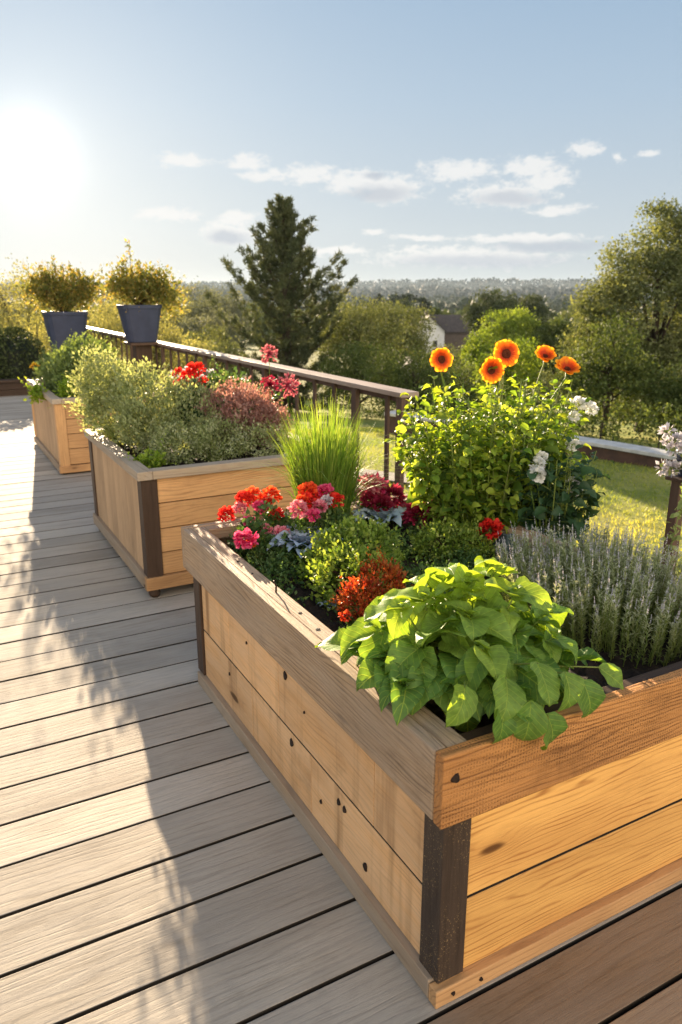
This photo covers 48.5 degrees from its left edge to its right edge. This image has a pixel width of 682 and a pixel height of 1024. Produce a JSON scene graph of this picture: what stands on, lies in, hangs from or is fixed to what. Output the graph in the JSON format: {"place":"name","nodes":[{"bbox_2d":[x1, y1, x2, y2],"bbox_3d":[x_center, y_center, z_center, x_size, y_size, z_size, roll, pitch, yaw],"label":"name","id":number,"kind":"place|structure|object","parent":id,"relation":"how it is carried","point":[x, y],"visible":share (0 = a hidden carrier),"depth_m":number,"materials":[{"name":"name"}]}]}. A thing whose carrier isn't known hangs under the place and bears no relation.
{"place":"outdoors","nodes":[
{"label":"outdoors","id":0,"kind":"place"},
{"bbox_2d":[260,344,277,392],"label":"spider flower","id":1,"kind":"object","parent":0,"point":[269,352],"visible":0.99,"depth_m":4.89,"materials":[{"name":"pink plant"}]},
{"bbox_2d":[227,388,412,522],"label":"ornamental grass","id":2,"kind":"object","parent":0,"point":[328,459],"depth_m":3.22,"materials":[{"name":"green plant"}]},
{"bbox_2d":[0,0,681,286],"label":"sky","id":3,"kind":"structure","parent":0,"point":[458,140],"materials":[{"name":"blue"}]},
{"bbox_2d":[7,287,681,582],"bbox_3d":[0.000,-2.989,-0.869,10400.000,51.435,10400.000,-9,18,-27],"label":"ground","id":4,"kind":"structure","parent":0,"point":[380,421],"depth_m":12.05,"materials":[{"name":"green plant"}]},
{"bbox_2d":[0,303,34,334],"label":"broadleaf tree","id":5,"kind":"object","parent":4,"relation":"on","point":[6,316],"visible":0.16,"depth_m":23.75,"materials":[{"name":"yellow plant"}]},
{"bbox_2d":[0,325,47,378],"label":"hedge","id":6,"kind":"object","parent":4,"relation":"on","point":[19,353],"visible":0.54,"depth_m":13.24,"materials":[{"name":"green plant"}]},
{"bbox_2d":[9,307,53,366],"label":"broadleaf tree","id":7,"kind":"object","parent":4,"relation":"on","point":[36,333],"visible":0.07,"depth_m":17.97,"materials":[{"name":"yellow plant"}]},
{"bbox_2d":[0,253,66,351],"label":"broadleaf tree","id":8,"kind":"object","parent":4,"relation":"on","point":[4,306],"visible":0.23,"depth_m":26.37,"materials":[{"name":"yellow plant"}]},
{"bbox_2d":[35,288,131,356],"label":"broadleaf tree","id":9,"kind":"object","parent":4,"relation":"on","point":[97,310],"visible":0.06,"depth_m":33.02,"materials":[{"name":"yellow plant"}]},
{"bbox_2d":[86,298,130,363],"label":"broadleaf tree","id":10,"kind":"object","parent":4,"relation":"on","point":[116,327],"visible":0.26,"depth_m":19.28,"materials":[{"name":"yellow plant"}]},
{"bbox_2d":[101,278,193,367],"bbox_3d":[-10.089,-8.877,39.693,5.311,6.684,5.381,-9,18,-27],"label":"broadleaf tree","id":11,"kind":"object","parent":4,"relation":"on","point":[165,313],"visible":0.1,"depth_m":39.42,"materials":[{"name":"yellow plant"}]},
{"bbox_2d":[123,314,189,382],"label":"broadleaf tree","id":12,"kind":"object","parent":4,"relation":"on","point":[166,336],"visible":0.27,"depth_m":20.47,"materials":[{"name":"yellow plant"}]},
{"bbox_2d":[159,326,226,383],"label":"broadleaf tree","id":13,"kind":"object","parent":4,"relation":"on","point":[192,357],"visible":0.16,"depth_m":24.55,"materials":[{"name":"green plant"}]},
{"bbox_2d":[162,276,236,335],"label":"broadleaf tree","id":14,"kind":"object","parent":4,"relation":"on","point":[197,309],"visible":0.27,"depth_m":42.10,"materials":[{"name":"green plant"}]},
{"bbox_2d":[169,307,246,376],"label":"broadleaf tree","id":15,"kind":"object","parent":4,"relation":"on","point":[204,321],"visible":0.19,"depth_m":34.15,"materials":[{"name":"green plant"}]},
{"bbox_2d":[179,320,247,371],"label":"broadleaf tree","id":16,"kind":"object","parent":4,"relation":"on","point":[219,332],"visible":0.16,"depth_m":28.17,"materials":[{"name":"green plant"}]},
{"bbox_2d":[184,282,251,356],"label":"broadleaf tree","id":17,"kind":"object","parent":4,"relation":"on","point":[233,308],"visible":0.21,"depth_m":51.89,"materials":[{"name":"green plant"}]},
{"bbox_2d":[176,334,261,395],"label":"broadleaf tree","id":18,"kind":"object","parent":4,"relation":"on","point":[215,349],"visible":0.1,"depth_m":26.05,"materials":[{"name":"green plant"}]},
{"bbox_2d":[202,192,359,413],"bbox_3d":[-1.805,-7.750,28.972,5.966,8.422,6.746,-9,18,-27],"label":"conifer tree","id":19,"kind":"object","parent":4,"relation":"on","point":[285,246],"visible":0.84,"depth_m":28.14,"materials":[{"name":"green plant"}]},
{"bbox_2d":[2,277,653,289],"bbox_3d":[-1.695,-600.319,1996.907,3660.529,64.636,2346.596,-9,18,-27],"label":"ridge woodland","id":20,"kind":"object","parent":4,"relation":"on","point":[493,282],"visible":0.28,"depth_m":2459.65,"materials":[{"name":"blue plant"}]},
{"bbox_2d":[1,294,675,319],"bbox_3d":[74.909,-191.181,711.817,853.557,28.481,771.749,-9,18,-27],"label":"hillside woodland","id":21,"kind":"object","parent":4,"relation":"on","point":[443,303],"visible":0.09,"depth_m":574.71,"materials":[{"name":"green plant"}]},
{"bbox_2d":[0,284,681,302],"bbox_3d":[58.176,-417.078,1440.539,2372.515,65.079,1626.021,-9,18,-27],"label":"distant woodland","id":22,"kind":"object","parent":4,"relation":"on","point":[459,291],"visible":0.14,"depth_m":1414.52,"materials":[{"name":"green plant"}]},
{"bbox_2d":[3,303,679,345],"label":"valley woodland","id":23,"kind":"object","parent":4,"relation":"on","point":[563,312],"visible":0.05,"depth_m":172.66,"materials":[{"name":"green plant"}]},
{"bbox_2d":[306,333,408,418],"bbox_3d":[0.635,-4.360,25.175,3.600,3.115,3.774,-9,18,-27],"label":"broadleaf tree","id":24,"kind":"object","parent":4,"relation":"on","point":[361,371],"visible":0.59,"depth_m":24.79,"materials":[{"name":"green plant"}]},
{"bbox_2d":[310,287,414,409],"bbox_3d":[0.512,-6.750,32.372,5.295,5.645,4.750,-9,18,-27],"label":"broadleaf tree","id":25,"kind":"object","parent":4,"relation":"on","point":[360,329],"visible":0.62,"depth_m":31.37,"materials":[{"name":"green plant"}]},
{"bbox_2d":[370,294,384,309],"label":"distant tree","id":26,"kind":"object","parent":4,"relation":"on","point":[379,297],"visible":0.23,"depth_m":210.49,"materials":[{"name":"green plant"}]},
{"bbox_2d":[386,292,418,307],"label":"distant tree","id":27,"kind":"object","parent":4,"relation":"on","point":[410,296],"visible":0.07,"depth_m":191.69,"materials":[{"name":"green plant"}]},
{"bbox_2d":[393,297,413,310],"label":"distant tree","id":28,"kind":"object","parent":4,"relation":"on","point":[405,301],"visible":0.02,"depth_m":171.32,"materials":[{"name":"green plant"}]},
{"bbox_2d":[366,298,443,400],"bbox_3d":[2.724,-8.422,39.900,5.261,5.609,5.200,-9,18,-27],"label":"broadleaf tree","id":29,"kind":"object","parent":4,"relation":"on","point":[416,334],"visible":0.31,"depth_m":38.77,"materials":[{"name":"green plant"}]},
{"bbox_2d":[351,341,470,417],"bbox_3d":[2.544,-4.511,26.834,4.025,3.124,4.289,-14,21,-40],"label":"broadleaf tree","id":30,"kind":"object","parent":4,"relation":"on","point":[409,381],"visible":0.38,"depth_m":26.47,"materials":[{"name":"green plant"}]},
{"bbox_2d":[415,297,431,313],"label":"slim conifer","id":31,"kind":"object","parent":4,"relation":"on","point":[426,304],"visible":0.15,"depth_m":136.54,"materials":[{"name":"green plant"}]},
{"bbox_2d":[418,311,446,351],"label":"house","id":32,"kind":"structure","parent":4,"relation":"on","point":[439,331],"depth_m":119.35,"materials":[{"name":"white paint"}]},
{"bbox_2d":[409,344,456,366],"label":"broadleaf tree","id":33,"kind":"object","parent":4,"relation":"on","point":[430,355],"visible":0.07,"depth_m":58.25,"materials":[{"name":"green plant"}]},
{"bbox_2d":[411,358,456,378],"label":"broadleaf tree","id":34,"kind":"object","parent":4,"relation":"on","point":[426,362],"visible":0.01,"depth_m":46.94,"materials":[{"name":"green plant"}]},
{"bbox_2d":[428,307,442,314],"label":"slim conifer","id":35,"kind":"object","parent":4,"relation":"on","point":[437,311],"visible":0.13,"depth_m":132.27,"materials":[{"name":"green plant"}]},
{"bbox_2d":[429,342,465,368],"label":"broadleaf tree","id":36,"kind":"object","parent":4,"relation":"on","point":[455,353],"visible":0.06,"depth_m":67.35,"materials":[{"name":"green plant"}]},
{"bbox_2d":[420,354,492,413],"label":"broadleaf tree","id":37,"kind":"object","parent":4,"relation":"on","point":[462,377],"visible":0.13,"depth_m":29.41,"materials":[{"name":"green plant"}]},
{"bbox_2d":[430,314,485,351],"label":"house","id":38,"kind":"structure","parent":4,"relation":"on","point":[457,333],"depth_m":123.16,"materials":[{"name":"grey brick"}]},
{"bbox_2d":[443,364,473,386],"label":"broadleaf tree","id":39,"kind":"object","parent":4,"relation":"on","point":[459,371],"visible":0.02,"depth_m":40.11,"materials":[{"name":"green plant"}]},
{"bbox_2d":[456,328,498,370],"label":"broadleaf tree","id":40,"kind":"object","parent":4,"relation":"on","point":[473,348],"visible":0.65,"depth_m":52.83,"materials":[{"name":"green plant"}]},
{"bbox_2d":[455,286,522,339],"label":"broadleaf tree","id":41,"kind":"object","parent":4,"relation":"on","point":[475,312],"visible":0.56,"depth_m":102.86,"materials":[{"name":"green plant"}]},
{"bbox_2d":[459,353,522,379],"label":"broadleaf tree","id":42,"kind":"object","parent":4,"relation":"on","point":[475,369],"visible":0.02,"depth_m":46.25,"materials":[{"name":"green plant"}]},
{"bbox_2d":[475,302,540,366],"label":"broadleaf tree","id":43,"kind":"object","parent":4,"relation":"on","point":[512,325],"visible":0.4,"depth_m":56.18,"materials":[{"name":"green plant"}]},
{"bbox_2d":[468,332,548,417],"bbox_3d":[4.474,-3.379,20.175,2.279,2.762,2.186,-9,18,-27],"label":"broadleaf tree","id":44,"kind":"object","parent":4,"relation":"on","point":[530,372],"visible":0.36,"depth_m":19.91,"materials":[{"name":"green plant"}]},
{"bbox_2d":[384,410,675,468],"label":"wall","id":45,"kind":"structure","parent":4,"relation":"on","point":[619,452],"depth_m":13.54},
{"bbox_2d":[512,372,549,409],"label":"broadleaf tree","id":46,"kind":"object","parent":4,"relation":"on","point":[531,390],"visible":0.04,"depth_m":32.65,"materials":[{"name":"green plant"}]},
{"bbox_2d":[517,293,551,329],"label":"broadleaf tree","id":47,"kind":"object","parent":4,"relation":"on","point":[529,303],"visible":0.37,"depth_m":104.57,"materials":[{"name":"green plant"}]},
{"bbox_2d":[515,364,564,404],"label":"broadleaf tree","id":48,"kind":"object","parent":4,"relation":"on","point":[548,378],"visible":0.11,"depth_m":38.36,"materials":[{"name":"green plant"}]},
{"bbox_2d":[406,380,681,449],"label":"hedge","id":49,"kind":"object","parent":4,"relation":"on","point":[614,437],"visible":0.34,"depth_m":15.34,"materials":[{"name":"green plant"}]},
{"bbox_2d":[526,313,585,387],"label":"broadleaf tree","id":50,"kind":"object","parent":4,"relation":"on","point":[546,333],"visible":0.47,"depth_m":55.14,"materials":[{"name":"green plant"}]},
{"bbox_2d":[546,363,593,405],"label":"broadleaf tree","id":51,"kind":"object","parent":4,"relation":"on","point":[563,389],"visible":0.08,"depth_m":39.30,"materials":[{"name":"green plant"}]},
{"bbox_2d":[554,308,663,437],"bbox_3d":[6.393,-3.193,18.057,2.456,3.245,2.569,1,16,5],"label":"broadleaf tree","id":52,"kind":"object","parent":4,"relation":"on","point":[595,375],"visible":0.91,"depth_m":17.71,"materials":[{"name":"green plant"}]},
{"bbox_2d":[547,193,681,431],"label":"broadleaf tree","id":53,"kind":"object","parent":4,"relation":"on","point":[662,264],"visible":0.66,"depth_m":20.04,"materials":[{"name":"green plant"}]},
{"bbox_2d":[623,350,681,441],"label":"broadleaf tree","id":54,"kind":"object","parent":4,"relation":"on","point":[672,396],"visible":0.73,"depth_m":17.11,"materials":[{"name":"green plant"}]},
{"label":"deck frame","id":55,"kind":"structure","parent":4,"relation":"on","visible":0},
{"bbox_2d":[0,395,681,1023],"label":"deck","id":56,"kind":"structure","parent":55,"relation":"on","point":[162,859],"depth_m":2.39,"materials":[{"name":"grey wood"}]},
{"bbox_2d":[0,377,41,396],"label":"timber edging","id":57,"kind":"object","parent":56,"relation":"on","point":[12,387],"depth_m":12.52,"materials":[{"name":"brown wood"}]},
{"bbox_2d":[27,376,166,473],"bbox_3d":[-2.537,-0.986,8.023,1.205,0.716,1.850,-9,18,-27],"label":"wooden planter","id":58,"kind":"object","parent":56,"relation":"on","point":[61,440],"visible":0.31,"depth_m":7.12,"materials":[{"name":"brown wood"}]},
{"bbox_2d":[17,373,48,403],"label":"hanging sprig","id":59,"kind":"object","parent":58,"relation":"on","point":[35,392],"visible":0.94,"depth_m":7.34,"materials":[{"name":"green plant"}]},
{"bbox_2d":[29,362,40,383],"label":"yellow flower","id":60,"kind":"object","parent":58,"relation":"on","point":[35,363],"visible":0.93,"depth_m":7.91,"materials":[{"name":"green plant"}]},
{"bbox_2d":[49,366,90,407],"bbox_3d":[-2.548,-1.185,7.148,0.506,0.383,0.422,-9,18,-27],"label":"yellow green mound","id":61,"kind":"object","parent":58,"relation":"on","point":[63,387],"visible":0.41,"depth_m":7.10,"materials":[{"name":"green plant"}]},
{"bbox_2d":[32,327,130,394],"bbox_3d":[-2.740,-1.528,7.947,1.002,0.818,1.551,-9,18,-27],"label":"green mound","id":62,"kind":"object","parent":58,"relation":"on","point":[49,374],"visible":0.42,"depth_m":7.51,"materials":[{"name":"green plant"}]},
{"bbox_2d":[124,341,156,378],"bbox_3d":[-2.790,-1.909,10.720,0.400,0.983,0.400,-9,18,-27],"label":"pedestal","id":63,"kind":"object","parent":56,"relation":"on","point":[141,350],"visible":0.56,"depth_m":10.53,"materials":[{"name":"brown wood"}]},
{"bbox_2d":[116,304,161,342],"bbox_3d":[-2.790,-2.623,10.513,0.573,0.500,0.573,-9,18,-27],"label":"plant pot","id":64,"kind":"object","parent":63,"relation":"on","point":[140,323],"visible":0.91,"depth_m":10.32,"materials":[{"name":"plastic"}]},
{"bbox_2d":[94,238,194,321],"bbox_3d":[-2.706,-3.152,10.388,1.403,1.140,1.022,-9,18,-27],"label":"golden shrub","id":65,"kind":"object","parent":64,"relation":"on","point":[143,285],"visible":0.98,"depth_m":10.29,"materials":[{"name":"yellow plant"}]},
{"bbox_2d":[84,424,311,597],"bbox_3d":[-0.897,-0.118,5.002,1.215,0.735,1.500,-9,18,-27],"label":"wooden planter","id":66,"kind":"object","parent":56,"relation":"on","point":[142,515],"visible":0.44,"depth_m":4.27,"materials":[{"name":"brown wood"}]},
{"bbox_2d":[61,334,228,455],"bbox_3d":[-1.293,-0.760,4.961,0.988,0.806,1.147,-9,18,-27],"label":"pale bush","id":67,"kind":"object","parent":66,"relation":"on","point":[112,395],"visible":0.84,"depth_m":4.79,"materials":[{"name":"green plant"}]},
{"bbox_2d":[122,433,175,468],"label":"yellow green sprig","id":68,"kind":"object","parent":66,"relation":"on","point":[148,463],"visible":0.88,"depth_m":4.29,"materials":[{"name":"green plant"}]},
{"bbox_2d":[156,369,249,433],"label":"dark leaf plant","id":69,"kind":"object","parent":66,"relation":"on","point":[189,404],"visible":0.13,"depth_m":4.91,"materials":[{"name":"plant"}]},
{"bbox_2d":[172,362,208,407],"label":"red spike flower","id":70,"kind":"object","parent":69,"relation":"on","point":[194,368],"visible":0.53,"depth_m":5.02,"materials":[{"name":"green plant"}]},
{"bbox_2d":[141,405,287,464],"bbox_3d":[-0.797,-0.468,4.631,0.869,0.412,0.686,-9,18,-27],"label":"thyme mound","id":71,"kind":"object","parent":66,"relation":"on","point":[199,443],"visible":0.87,"depth_m":4.52,"materials":[{"name":"green plant"}]},
{"bbox_2d":[193,355,290,435],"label":"shrub","id":72,"kind":"object","parent":66,"relation":"on","point":[214,380],"visible":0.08,"depth_m":5.28,"materials":[{"name":"green plant"}]},
{"bbox_2d":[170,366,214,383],"bbox_3d":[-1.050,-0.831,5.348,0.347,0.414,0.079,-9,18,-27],"label":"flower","id":73,"kind":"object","parent":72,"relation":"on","point":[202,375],"visible":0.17,"depth_m":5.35,"materials":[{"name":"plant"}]},
{"bbox_2d":[190,375,295,451],"bbox_3d":[-0.618,-0.600,4.778,0.673,0.524,0.470,9,18,28],"label":"pinkish shrub","id":74,"kind":"object","parent":66,"relation":"on","point":[242,398],"visible":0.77,"depth_m":4.69,"materials":[{"name":"pink plant"}]},
{"bbox_2d":[260,375,278,437],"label":"spider flower","id":75,"kind":"object","parent":66,"relation":"on","point":[269,384],"visible":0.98,"depth_m":4.67,"materials":[{"name":"pink plant"}]},
{"bbox_2d":[275,372,300,452],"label":"spider flower","id":76,"kind":"object","parent":66,"relation":"on","point":[288,385],"visible":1,"depth_m":4.62,"materials":[{"name":"pink plant"}]},
{"bbox_2d":[86,326,418,501],"bbox_3d":[-2.489,-1.883,10.673,0.150,1.001,12.680,-9,18,-27],"label":"deck railing","id":77,"kind":"object","parent":56,"relation":"on","point":[356,387],"visible":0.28,"depth_m":6.48,"materials":[{"name":"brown wood"}]},
{"bbox_2d":[181,494,681,1008],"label":"wooden planter","id":78,"kind":"object","parent":56,"relation":"on","point":[463,862],"visible":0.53,"depth_m":1.97,"materials":[{"name":"brown wood"}]},
{"bbox_2d":[217,485,299,565],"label":"geranium","id":79,"kind":"object","parent":78,"relation":"on","point":[252,532],"visible":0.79,"depth_m":3.05,"materials":[{"name":"red plant"}]},
{"bbox_2d":[267,524,342,557],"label":"blue rosette plant","id":80,"kind":"object","parent":78,"relation":"on","point":[300,538],"visible":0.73,"depth_m":2.97,"materials":[{"name":"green plant"}]},
{"bbox_2d":[284,481,359,552],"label":"geranium","id":81,"kind":"object","parent":78,"relation":"on","point":[307,514],"visible":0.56,"depth_m":3.07,"materials":[{"name":"pink plant"}]},
{"bbox_2d":[317,600,335,607],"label":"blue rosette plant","id":82,"kind":"object","parent":78,"relation":"on","point":[333,604],"visible":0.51,"depth_m":2.55,"materials":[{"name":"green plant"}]},
{"bbox_2d":[338,609,351,624],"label":"red bedding flower","id":83,"kind":"object","parent":78,"relation":"on","point":[346,611],"visible":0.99,"depth_m":2.33,"materials":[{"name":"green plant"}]},
{"bbox_2d":[289,499,413,610],"bbox_3d":[0.025,0.166,2.730,0.457,0.361,0.603,0,16,-1],"label":"shrub","id":84,"kind":"object","parent":78,"relation":"on","point":[327,566],"visible":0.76,"depth_m":2.71,"materials":[{"name":"green plant"}]},
{"bbox_2d":[230,523,504,628],"bbox_3d":[0.158,0.217,2.816,1.037,0.250,1.129,-9,18,-27],"label":"ground herb","id":85,"kind":"object","parent":78,"relation":"on","point":[268,564],"visible":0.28,"depth_m":2.87,"materials":[{"name":"green plant"}]},
{"bbox_2d":[328,546,415,619],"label":"red foliage plant","id":86,"kind":"object","parent":78,"relation":"on","point":[353,584],"visible":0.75,"depth_m":2.45,"materials":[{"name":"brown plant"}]},
{"bbox_2d":[352,504,405,526],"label":"blue rosette plant","id":87,"kind":"object","parent":78,"relation":"on","point":[396,514],"visible":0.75,"depth_m":3.34,"materials":[{"name":"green plant"}]},
{"bbox_2d":[355,472,406,528],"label":"burgundy flower","id":88,"kind":"object","parent":78,"relation":"on","point":[377,497],"visible":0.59,"depth_m":3.41,"materials":[{"name":"red plant"}]},
{"bbox_2d":[401,502,449,539],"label":"burgundy flower","id":89,"kind":"object","parent":78,"relation":"on","point":[409,513],"visible":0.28,"depth_m":3.27,"materials":[{"name":"red plant"}]},
{"bbox_2d":[406,508,501,564],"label":"shrub","id":90,"kind":"object","parent":78,"relation":"on","point":[463,535],"visible":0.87,"depth_m":3.03,"materials":[{"name":"green plant"}]},
{"bbox_2d":[315,556,623,750],"bbox_3d":[0.333,0.337,1.911,0.673,0.404,0.682,-9,18,-27],"label":"leafy herb","id":91,"kind":"object","parent":78,"relation":"on","point":[511,662],"visible":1,"depth_m":1.79,"materials":[{"name":"green plant"}]},
{"bbox_2d":[383,339,592,534],"bbox_3d":[0.653,-0.293,3.257,0.934,0.866,0.680,-9,18,-27],"label":"sunflower bush","id":92,"kind":"object","parent":78,"relation":"on","point":[469,479],"visible":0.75,"depth_m":3.13,"materials":[{"name":"green plant"}]},
{"bbox_2d":[476,517,504,548],"bbox_3d":[0.608,0.103,3.079,0.118,0.164,0.108,-9,18,-27],"label":"red carnation","id":93,"kind":"object","parent":78,"relation":"on","point":[496,525],"visible":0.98,"depth_m":3.05,"materials":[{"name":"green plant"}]},
{"bbox_2d":[477,528,544,554],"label":"foliage","id":94,"kind":"object","parent":78,"relation":"on","point":[505,537],"visible":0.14,"depth_m":3.08,"materials":[{"name":"green plant"}]},
{"bbox_2d":[503,396,614,542],"bbox_3d":[0.896,-0.147,3.142,0.499,0.646,0.452,-9,18,-27],"label":"white rose bush","id":95,"kind":"object","parent":78,"relation":"on","point":[553,504],"visible":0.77,"depth_m":3.08,"materials":[{"name":"green plant"}]},
{"bbox_2d":[495,512,681,668],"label":"rosemary bush","id":96,"kind":"object","parent":78,"relation":"on","point":[585,586],"visible":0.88,"depth_m":2.33,"materials":[{"name":"green plant"}]},
{"bbox_2d":[661,474,681,580],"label":"wooden post","id":97,"kind":"object","parent":56,"relation":"on","point":[675,489],"visible":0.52,"depth_m":2.80,"materials":[{"name":"brown wood"}]},
{"bbox_2d":[654,422,681,557],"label":"trailing plant","id":98,"kind":"object","parent":97,"relation":"on","point":[674,466],"visible":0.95,"depth_m":2.72,"materials":[{"name":"white plant"}]},
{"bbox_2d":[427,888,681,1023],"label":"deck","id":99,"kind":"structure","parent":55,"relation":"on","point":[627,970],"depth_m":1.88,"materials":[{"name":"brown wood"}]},
{"bbox_2d":[359,468,412,482],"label":"path","id":100,"kind":"structure","parent":0,"point":[390,475],"depth_m":12.10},
{"bbox_3d":[-4.217,-2.094,11.816,0.400,0.728,0.400,-9,18,-27],"label":"pedestal","id":101,"kind":"object","parent":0,"visible":0},
{"bbox_2d":[41,311,87,351],"bbox_3d":[-4.218,-2.753,11.624,0.657,0.640,0.657,-9,18,-27],"label":"plant pot","id":102,"kind":"object","parent":101,"relation":"on","point":[60,327],"visible":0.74,"depth_m":11.36,"materials":[{"name":"plastic"}]},
{"bbox_2d":[11,255,108,324],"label":"golden foliage plant","id":103,"kind":"object","parent":102,"relation":"on","point":[72,289],"visible":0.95,"depth_m":11.31,"materials":[{"name":"yellow plant"}]}
]}

